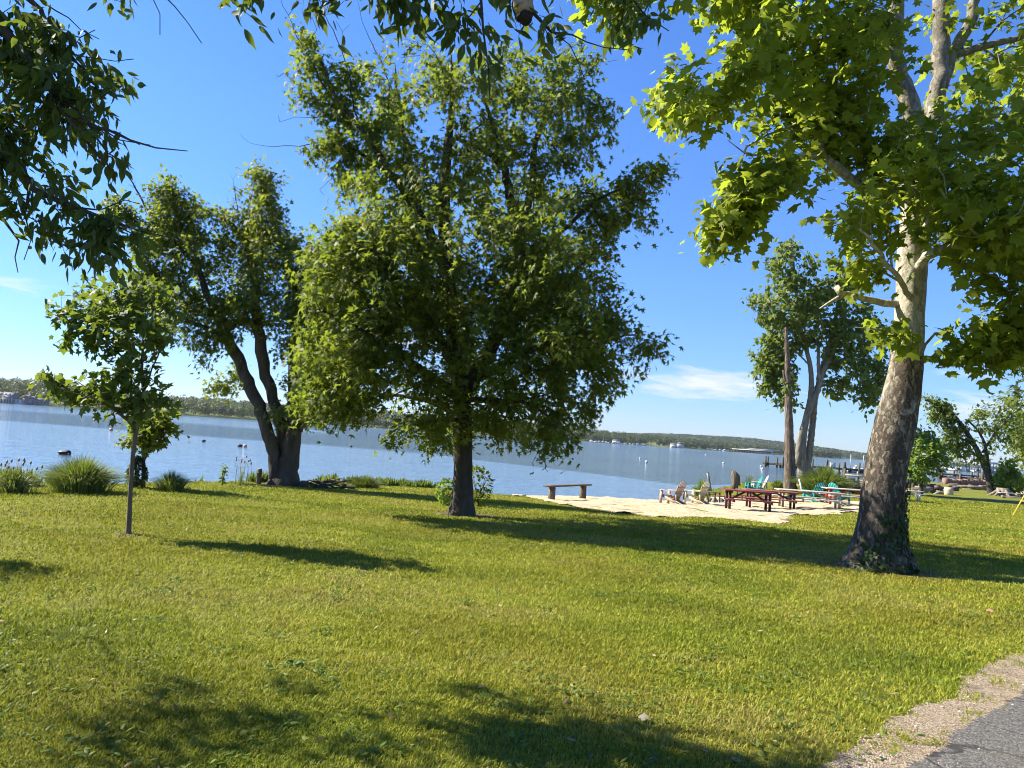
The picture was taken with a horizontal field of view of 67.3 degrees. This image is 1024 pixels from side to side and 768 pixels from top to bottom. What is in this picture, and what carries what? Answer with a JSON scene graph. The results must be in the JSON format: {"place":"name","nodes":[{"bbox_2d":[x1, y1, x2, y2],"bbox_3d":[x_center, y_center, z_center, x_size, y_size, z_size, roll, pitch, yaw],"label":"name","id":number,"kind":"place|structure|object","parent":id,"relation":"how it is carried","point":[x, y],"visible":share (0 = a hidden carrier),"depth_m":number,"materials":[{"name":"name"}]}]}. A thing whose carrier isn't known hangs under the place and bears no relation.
{"place":"outdoors","nodes":[
{"label":"outdoors","id":0,"kind":"place"},
{"bbox_2d":[18,396,837,458],"bbox_3d":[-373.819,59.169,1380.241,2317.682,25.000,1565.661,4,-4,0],"label":"shore","id":1,"kind":"structure","parent":0,"point":[255,418],"depth_m":958.94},
{"bbox_2d":[14,398,23,403],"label":"house","id":2,"kind":"structure","parent":1,"relation":"on","point":[18,400],"depth_m":701.83,"materials":[{"name":"white"}]},
{"bbox_2d":[19,394,32,404],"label":"house","id":3,"kind":"structure","parent":1,"relation":"on","point":[28,400],"depth_m":710.97,"materials":[{"name":"grey"}]},
{"bbox_2d":[31,395,38,404],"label":"house","id":4,"kind":"structure","parent":1,"relation":"on","point":[35,401],"depth_m":722.17,"materials":[{"name":"grey"}]},
{"bbox_2d":[37,398,49,404],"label":"house","id":5,"kind":"structure","parent":1,"relation":"on","point":[43,402],"depth_m":730.69,"materials":[{"name":"grey"}]},
{"bbox_2d":[0,376,337,422],"bbox_3d":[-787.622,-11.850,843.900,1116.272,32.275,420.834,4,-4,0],"label":"wood","id":6,"kind":"object","parent":1,"relation":"on","point":[19,386],"visible":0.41,"depth_m":862.39,"materials":[{"name":"green plant"}]},
{"bbox_2d":[175,394,842,458],"bbox_3d":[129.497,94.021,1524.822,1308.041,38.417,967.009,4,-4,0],"label":"wood","id":7,"kind":"object","parent":1,"relation":"on","point":[603,435],"visible":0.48,"depth_m":1583.02,"materials":[{"name":"green plant"}]},
{"bbox_2d":[729,448,773,453],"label":"covered slips","id":8,"kind":"object","parent":1,"relation":"on","point":[750,451],"visible":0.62,"depth_m":1626.27,"materials":[{"name":"white wood"}]},
{"bbox_2d":[736,448,780,454],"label":"covered slips","id":9,"kind":"object","parent":1,"relation":"on","point":[762,449],"visible":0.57,"depth_m":1662.94,"materials":[{"name":"white metal"}]},
{"bbox_2d":[0,481,1023,767],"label":"ground","id":10,"kind":"structure","parent":0,"point":[974,494],"depth_m":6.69,"materials":[{"name":"green plant"}]},
{"bbox_2d":[0,458,45,493],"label":"weed clump","id":11,"kind":"object","parent":10,"relation":"on","point":[16,482],"visible":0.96,"depth_m":14.23,"materials":[{"name":"green plant"}]},
{"bbox_2d":[27,452,142,493],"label":"ornamental grass","id":12,"kind":"object","parent":10,"relation":"on","point":[81,476],"depth_m":15.15,"materials":[{"name":"green plant"}]},
{"bbox_2d":[27,266,186,534],"bbox_3d":[-5.278,0.219,10.097,2.241,3.696,1.430,2,-4,25],"label":"sapling","id":13,"kind":"object","parent":10,"relation":"on","point":[128,319],"visible":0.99,"depth_m":10.06,"materials":[{"name":"green plant"}]},
{"bbox_2d":[115,533,141,536],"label":"bark mulch","id":14,"kind":"object","parent":10,"relation":"on","point":[122,534],"visible":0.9,"depth_m":9.94,"materials":[{"name":"brown wood"}]},
{"bbox_2d":[124,455,148,486],"bbox_3d":[-8.417,1.982,17.274,0.523,0.785,0.519,4,-4,0],"label":"juniper shrub","id":15,"kind":"object","parent":10,"relation":"on","point":[138,458],"visible":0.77,"depth_m":17.20,"materials":[{"name":"green plant"}]},
{"bbox_2d":[114,407,191,487],"bbox_3d":[-8.244,1.339,17.503,1.679,2.270,1.370,1,-5,41],"label":"sapling","id":16,"kind":"object","parent":10,"relation":"on","point":[152,431],"visible":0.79,"depth_m":17.32,"materials":[{"name":"green plant"}]},
{"bbox_2d":[144,469,203,491],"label":"ornamental grass","id":17,"kind":"object","parent":10,"relation":"on","point":[172,482],"depth_m":16.86,"materials":[{"name":"green plant"}]},
{"bbox_2d":[218,463,228,485],"bbox_3d":[-7.374,2.331,19.657,0.298,0.652,0.264,4,-4,0],"label":"weed stalk","id":18,"kind":"object","parent":10,"relation":"on","point":[221,482],"visible":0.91,"depth_m":19.62,"materials":[{"name":"green plant"}]},
{"bbox_2d":[67,154,385,485],"bbox_3d":[-8.425,-2.082,22.959,10.140,10.116,3.866,4,-4,0],"label":"maple tree","id":19,"kind":"object","parent":10,"relation":"on","point":[252,235],"visible":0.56,"depth_m":22.58,"materials":[{"name":"green plant"}]},
{"bbox_2d":[0,465,481,493],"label":"bank weeds","id":20,"kind":"object","parent":10,"relation":"on","point":[409,483],"visible":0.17,"depth_m":26.55,"materials":[{"name":"green plant"}]},
{"bbox_2d":[233,455,251,485],"bbox_3d":[-7.110,2.288,20.281,0.578,0.808,0.518,4,-4,0],"label":"weed clump","id":21,"kind":"object","parent":10,"relation":"on","point":[240,482],"visible":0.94,"depth_m":20.23,"materials":[{"name":"green plant"}]},
{"bbox_2d":[256,468,261,483],"bbox_3d":[-7.332,2.747,22.284,0.158,0.600,0.162,4,-4,0],"label":"wooden post","id":22,"kind":"object","parent":10,"relation":"on","point":[259,475],"visible":0.82,"depth_m":22.23,"materials":[{"name":"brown wood"}]},
{"bbox_2d":[300,480,308,486],"bbox_3d":[-6.028,2.968,22.276,0.255,0.330,0.248,4,-4,0],"label":"tree stump","id":23,"kind":"object","parent":10,"relation":"on","point":[303,483],"visible":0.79,"depth_m":22.18,"materials":[{"name":"grey wood"}]},
{"bbox_2d":[307,478,358,489],"bbox_3d":[-5.396,3.054,22.837,1.755,0.575,1.932,4,-4,0],"label":"brush pile","id":24,"kind":"object","parent":10,"relation":"on","point":[324,484],"visible":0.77,"depth_m":22.54,"materials":[{"name":"brown plant"}]},
{"bbox_2d":[0,0,674,287],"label":"overhanging tree","id":25,"kind":"object","parent":10,"relation":"on","point":[30,71],"visible":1,"depth_m":5.02,"materials":[{"name":"green plant"}]},
{"bbox_2d":[513,0,533,28],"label":"hanging nest","id":26,"kind":"object","parent":25,"relation":"hanging from","point":[524,17],"visible":0.99,"depth_m":4.57,"materials":[{"name":"grey"}]},
{"bbox_2d":[342,474,390,488],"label":"ornamental grass","id":27,"kind":"object","parent":10,"relation":"on","point":[365,482],"depth_m":24.26,"materials":[{"name":"green plant"}]},
{"bbox_2d":[433,477,452,505],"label":"sprouts","id":28,"kind":"object","parent":10,"relation":"on","point":[446,501],"visible":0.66,"depth_m":18.22,"materials":[{"name":"green plant"}]},
{"bbox_2d":[240,0,684,516],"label":"maple tree","id":29,"kind":"object","parent":10,"relation":"on","point":[570,339],"visible":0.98,"depth_m":15.13,"materials":[{"name":"green plant"}]},
{"bbox_2d":[472,464,494,505],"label":"sprouts","id":30,"kind":"object","parent":10,"relation":"on","point":[479,497],"visible":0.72,"depth_m":18.86,"materials":[{"name":"green plant"}]},
{"bbox_2d":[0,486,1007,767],"bbox_3d":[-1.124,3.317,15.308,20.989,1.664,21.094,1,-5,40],"label":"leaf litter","id":31,"kind":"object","parent":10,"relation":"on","point":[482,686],"visible":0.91,"depth_m":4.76,"materials":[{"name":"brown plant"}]},
{"bbox_2d":[0,501,1023,767],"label":"lawn weeds","id":32,"kind":"object","parent":10,"relation":"on","point":[376,747],"visible":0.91,"depth_m":4.82,"materials":[{"name":"green plant"}]},
{"bbox_2d":[638,713,649,720],"bbox_3d":[0.768,1.925,4.447,0.065,0.025,0.077,5,-4,-18],"label":"dry leaf","id":33,"kind":"object","parent":10,"relation":"on","point":[643,716],"visible":1,"depth_m":4.44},
{"bbox_2d":[688,475,715,495],"bbox_3d":[11.628,6.157,47.168,1.719,1.470,1.677,6,-4,-30],"label":"weed clump","id":34,"kind":"object","parent":10,"relation":"on","point":[701,483],"visible":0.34,"depth_m":47.08,"materials":[{"name":"green plant"}]},
{"bbox_2d":[731,471,740,488],"bbox_3d":[14.008,6.095,48.228,0.597,1.326,0.574,0,-5,44],"label":"driftwood post","id":35,"kind":"object","parent":10,"relation":"on","point":[735,477],"visible":0.94,"depth_m":48.03,"materials":[{"name":"brown wood"}]},
{"bbox_2d":[742,475,757,485],"bbox_3d":[15.286,6.184,49.289,1.477,0.994,1.419,4,-4,0],"label":"weed clump","id":36,"kind":"object","parent":10,"relation":"on","point":[750,480],"visible":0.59,"depth_m":49.14,"materials":[{"name":"green plant"}]},
{"bbox_2d":[744,476,762,488],"bbox_3d":[14.053,5.815,44.527,1.040,1.026,0.780,4,-4,3],"label":"lawn chair","id":37,"kind":"object","parent":10,"relation":"on","point":[759,483],"visible":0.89,"depth_m":44.39,"materials":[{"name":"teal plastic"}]},
{"bbox_2d":[751,475,768,489],"bbox_3d":[14.658,5.869,45.327,1.040,1.026,0.780,4,-4,7],"label":"lawn chair","id":38,"kind":"object","parent":10,"relation":"on","point":[765,482],"visible":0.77,"depth_m":45.10,"materials":[{"name":"grey plastic"}]},
{"bbox_2d":[768,479,782,489],"bbox_3d":[16.827,6.308,48.470,1.413,0.855,1.421,4,-4,0],"label":"weed clump","id":39,"kind":"object","parent":10,"relation":"on","point":[777,484],"visible":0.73,"depth_m":48.26,"materials":[{"name":"green plant"}]},
{"bbox_2d":[548,0,1023,574],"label":"plane tree","id":40,"kind":"object","parent":10,"relation":"on","point":[832,120],"visible":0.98,"depth_m":10.86,"materials":[{"name":"green plant"}]},
{"bbox_2d":[839,469,920,574],"bbox_3d":[5.808,2.127,11.944,1.322,1.660,1.032,7,-5,-39],"label":"ivy","id":41,"kind":"object","parent":40,"relation":"attached to","point":[882,549],"visible":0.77,"depth_m":11.66,"materials":[{"name":"green plant"}]},
{"bbox_2d":[777,327,798,491],"bbox_3d":[17.239,1.625,47.609,1.681,10.357,1.138,7,-5,-42],"label":"dead tree","id":42,"kind":"object","parent":10,"relation":"on","point":[789,460],"visible":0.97,"depth_m":47.55,"materials":[{"name":"wood"}]},
{"bbox_2d":[741,234,893,485],"bbox_3d":[24.308,-1.883,61.485,13.348,20.410,7.269,4,-4,0],"label":"shore tree","id":43,"kind":"object","parent":10,"relation":"on","point":[770,363],"visible":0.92,"depth_m":60.75,"materials":[{"name":"green plant"}]},
{"bbox_2d":[841,478,861,494],"bbox_3d":[22.944,6.885,51.200,3.105,1.213,2.265,4,-4,0],"label":"driftwood pile","id":44,"kind":"object","parent":10,"relation":"on","point":[859,487],"visible":0.19,"depth_m":50.81,"materials":[{"name":"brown wood"}]},
{"bbox_2d":[906,490,925,500],"bbox_3d":[23.981,6.758,46.666,1.700,0.621,1.640,3,-4,14],"label":"picnic table","id":45,"kind":"object","parent":10,"relation":"on","point":[918,493],"visible":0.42,"depth_m":46.27,"materials":[{"name":"blue paint"}]},
{"bbox_2d":[818,649,1023,767],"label":"gravel verge","id":46,"kind":"structure","parent":10,"relation":"on","point":[931,713],"depth_m":4.78,"materials":[{"name":"beige gravel"}]},
{"bbox_2d":[915,483,943,493],"bbox_3d":[34.456,8.673,63.428,1.866,0.968,2.033,5,-4,-10],"label":"rock pile","id":47,"kind":"object","parent":10,"relation":"on","point":[939,489],"visible":0.84,"depth_m":63.21,"materials":[{"name":"stone"}]},
{"bbox_2d":[907,424,955,495],"bbox_3d":[30.420,5.649,56.644,3.596,5.468,5.105,0,-5,44],"label":"young tree","id":48,"kind":"object","parent":10,"relation":"on","point":[933,451],"visible":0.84,"depth_m":56.08,"materials":[{"name":"green plant"}]},
{"bbox_2d":[911,487,958,490],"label":"log","id":49,"kind":"object","parent":10,"relation":"on","point":[917,489],"visible":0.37,"depth_m":69.74,"materials":[{"name":"grey wood"}]},
{"bbox_2d":[944,487,953,494],"bbox_3d":[35.476,8.777,62.470,0.694,0.780,0.678,4,-4,0],"label":"tree stump","id":50,"kind":"object","parent":10,"relation":"on","point":[948,490],"visible":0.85,"depth_m":62.22,"materials":[{"name":"brown wood"}]},
{"bbox_2d":[941,478,985,485],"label":"brick bulkhead","id":51,"kind":"object","parent":10,"relation":"on","point":[976,482],"visible":0.44,"depth_m":103.69,"materials":[{"name":"red brick"}]},
{"bbox_2d":[947,483,986,489],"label":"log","id":52,"kind":"object","parent":10,"relation":"on","point":[973,487],"visible":0.75,"depth_m":83.93,"materials":[{"name":"wood"}]},
{"bbox_2d":[918,393,1023,493],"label":"leaning tree","id":53,"kind":"object","parent":10,"relation":"on","point":[947,417],"visible":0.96,"depth_m":73.70,"materials":[{"name":"green plant"}]},
{"bbox_2d":[987,488,1017,496],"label":"tree stump","id":54,"kind":"object","parent":10,"relation":"on","point":[997,490],"visible":0.62,"depth_m":68.32,"materials":[{"name":"beige wood"}]},
{"bbox_2d":[990,451,1023,494],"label":"bush","id":55,"kind":"object","parent":10,"relation":"on","point":[1004,477],"visible":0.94,"depth_m":72.77,"materials":[{"name":"green plant"}]},
{"bbox_2d":[990,389,1023,476],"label":"shore tree","id":56,"kind":"object","parent":10,"relation":"on","point":[1018,446],"visible":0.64,"depth_m":79.37,"materials":[{"name":"green plant"}]},
{"bbox_2d":[998,492,1023,498],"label":"plank bench","id":57,"kind":"object","parent":10,"relation":"on","point":[1003,494],"visible":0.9,"depth_m":64.84,"materials":[{"name":"grey wood"}]},
{"bbox_2d":[1000,366,1023,412],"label":"maple tree","id":58,"kind":"object","parent":10,"relation":"on","point":[1016,388],"visible":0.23,"depth_m":15.25,"materials":[{"name":"green plant"}]},
{"bbox_2d":[1013,496,1023,514],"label":"swing frame","id":59,"kind":"object","parent":10,"relation":"on","point":[1019,505],"visible":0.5,"depth_m":37.17,"materials":[{"name":"yellow metal"}]},
{"bbox_2d":[0,403,1023,500],"bbox_3d":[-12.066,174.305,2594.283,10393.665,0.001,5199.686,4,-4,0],"label":"water","id":60,"kind":"structure","parent":0,"point":[38,436],"depth_m":75.92,"materials":[{"name":"blue liquid"}]},
{"bbox_2d":[0,392,18,403],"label":"house","id":61,"kind":"structure","parent":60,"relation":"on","point":[8,397],"depth_m":698.78,"materials":[{"name":"grey"}]},
{"bbox_2d":[58,450,70,454],"bbox_3d":[-26.721,4.111,45.931,0.680,0.340,0.355,4,-4,-6],"label":"barrel float","id":62,"kind":"object","parent":60,"relation":"in","point":[65,452],"visible":0.91,"depth_m":45.82,"materials":[{"name":"plastic"}]},
{"bbox_2d":[670,443,676,447],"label":"boat","id":63,"kind":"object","parent":60,"relation":"on","point":[673,445],"depth_m":1532.64,"materials":[{"name":"white"}]},
{"bbox_2d":[677,442,683,447],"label":"boat","id":64,"kind":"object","parent":60,"relation":"on","point":[680,445],"depth_m":1532.27,"materials":[{"name":"white"}]},
{"bbox_2d":[707,472,711,490],"bbox_3d":[12.791,6.462,49.842,0.436,1.443,0.170,4,-4,0],"label":"mooring post","id":65,"kind":"object","parent":60,"relation":"in","point":[708,476],"visible":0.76,"depth_m":49.79,"materials":[{"name":"grey wood"}]},
{"bbox_2d":[763,456,863,473],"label":"dock","id":66,"kind":"object","parent":60,"relation":"in","point":[766,463],"visible":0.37,"depth_m":163.19,"materials":[{"name":"wood"}]},
{"bbox_2d":[843,468,862,481],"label":"broken pier","id":67,"kind":"structure","parent":60,"relation":"in","point":[856,476],"depth_m":81.35,"materials":[{"name":"grey wood"}]},
{"bbox_2d":[907,477,935,487],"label":"old bulkhead","id":68,"kind":"object","parent":60,"relation":"in","point":[914,484],"visible":0.11,"depth_m":77.20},
{"bbox_2d":[940,460,969,471],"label":"covered slips","id":69,"kind":"object","parent":60,"relation":"in","point":[957,464],"visible":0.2,"depth_m":449.35,"materials":[{"name":"grey plastic"}]},
{"bbox_2d":[931,470,1011,481],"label":"dock","id":70,"kind":"object","parent":60,"relation":"in","point":[981,476],"visible":0.43,"depth_m":156.63,"materials":[{"name":"grey wood"}]},
{"bbox_2d":[927,470,1023,477],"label":"dock","id":71,"kind":"object","parent":60,"relation":"in","point":[971,475],"visible":0.28,"depth_m":201.92,"materials":[{"name":"brown wood"}]},
{"bbox_2d":[964,461,998,472],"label":"covered slips","id":72,"kind":"object","parent":60,"relation":"in","point":[995,463],"visible":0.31,"depth_m":444.48,"materials":[{"name":"grey plastic"}]},
{"bbox_2d":[0,0,1023,469],"label":"sky","id":73,"kind":"structure","parent":0,"point":[198,98],"materials":[{"name":"blue"}]},
{"bbox_2d":[512,494,858,523],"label":"sand","id":74,"kind":"structure","parent":0,"point":[738,510],"depth_m":26.52,"materials":[{"name":"beige sand"}]},
{"bbox_2d":[543,484,591,499],"bbox_3d":[1.947,3.814,26.766,0.300,0.628,3.037,2,-5,33],"label":"plank bench","id":75,"kind":"object","parent":74,"relation":"on","point":[552,490],"visible":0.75,"depth_m":26.47,"materials":[{"name":"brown wood"}]},
{"bbox_2d":[659,481,687,504],"bbox_3d":[6.561,4.413,31.145,1.040,1.026,0.780,0,-5,44],"label":"lawn chair","id":76,"kind":"object","parent":74,"relation":"on","point":[679,491],"visible":1,"depth_m":31.07,"materials":[{"name":"beige wood"}]},
{"bbox_2d":[683,482,709,503],"bbox_3d":[7.929,4.657,32.788,0.803,1.057,1.071,8,-5,-44],"label":"lawn chair","id":77,"kind":"object","parent":74,"relation":"on","point":[703,491],"visible":0.94,"depth_m":32.69,"materials":[{"name":"beige wood"}]},
{"bbox_2d":[703,491,720,502],"bbox_3d":[9.333,5.306,35.921,0.682,0.551,0.610,5,-4,-11],"label":"side table","id":78,"kind":"object","parent":74,"relation":"on","point":[714,492],"visible":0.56,"depth_m":35.74,"materials":[{"name":"brown wood"}]},
{"bbox_2d":[705,497,724,501],"bbox_3d":[10.259,5.788,38.048,1.428,0.250,1.381,4,-4,0],"label":"fire ring","id":79,"kind":"object","parent":74,"relation":"on","point":[712,499],"visible":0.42,"depth_m":37.78,"materials":[{"name":"stone"}]},
{"bbox_2d":[717,488,780,511],"bbox_3d":[8.721,4.315,28.418,1.900,0.751,1.640,4,-4,2],"label":"picnic table","id":80,"kind":"object","parent":74,"relation":"on","point":[729,499],"visible":0.98,"depth_m":28.20,"materials":[{"name":"red paint"}]},
{"bbox_2d":[740,488,803,508],"bbox_3d":[10.821,4.835,32.201,2.250,0.751,1.640,4,-4,3],"label":"picnic table","id":81,"kind":"object","parent":74,"relation":"on","point":[793,500],"visible":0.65,"depth_m":32.00,"materials":[{"name":"red wood"}]},
{"bbox_2d":[772,488,849,508],"bbox_3d":[12.743,4.957,32.953,2.800,0.751,1.640,4,-4,3],"label":"picnic table","id":82,"kind":"object","parent":74,"relation":"on","point":[835,499],"visible":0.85,"depth_m":32.77,"materials":[{"name":"wood"}]},
{"bbox_2d":[801,483,825,501],"bbox_3d":[14.460,5.194,36.737,0.780,1.026,1.040,5,-4,-20],"label":"lawn chair","id":83,"kind":"object","parent":74,"relation":"on","point":[818,487],"visible":0.69,"depth_m":36.53,"materials":[{"name":"teal plastic"}]},
{"bbox_2d":[819,487,859,503],"bbox_3d":[15.688,5.240,35.554,2.500,0.751,1.640,4,-4,3],"label":"picnic table","id":84,"kind":"object","parent":74,"relation":"on","point":[832,495],"visible":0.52,"depth_m":35.53,"materials":[{"name":"grey paint"}]},
{"bbox_2d":[828,482,851,503],"bbox_3d":[15.880,5.325,37.446,1.040,1.026,0.780,6,-4,-24],"label":"lawn chair","id":85,"kind":"object","parent":74,"relation":"on","point":[836,490],"visible":0.48,"depth_m":37.30,"materials":[{"name":"teal plastic"}]},
{"bbox_2d":[784,465,858,494],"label":"ornamental grass","id":86,"kind":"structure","parent":0,"point":[821,475],"depth_m":45.63,"materials":[{"name":"green plant"}]},
{"bbox_2d":[670,436,1023,470],"bbox_3d":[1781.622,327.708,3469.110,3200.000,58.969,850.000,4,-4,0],"label":"distant hills","id":87,"kind":"structure","parent":0,"point":[849,457],"depth_m":3065.34,"materials":[{"name":"green plant"}]},
{"bbox_2d":[628,433,999,468],"bbox_3d":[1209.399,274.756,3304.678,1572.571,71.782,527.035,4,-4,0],"label":"wood","id":88,"kind":"object","parent":87,"relation":"on","point":[755,441],"visible":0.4,"depth_m":3215.48,"materials":[{"name":"green plant"}]},
{"bbox_2d":[904,689,1023,767],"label":"driveway","id":89,"kind":"structure","parent":0,"point":[996,736],"depth_m":4.37,"materials":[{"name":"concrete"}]}
]}

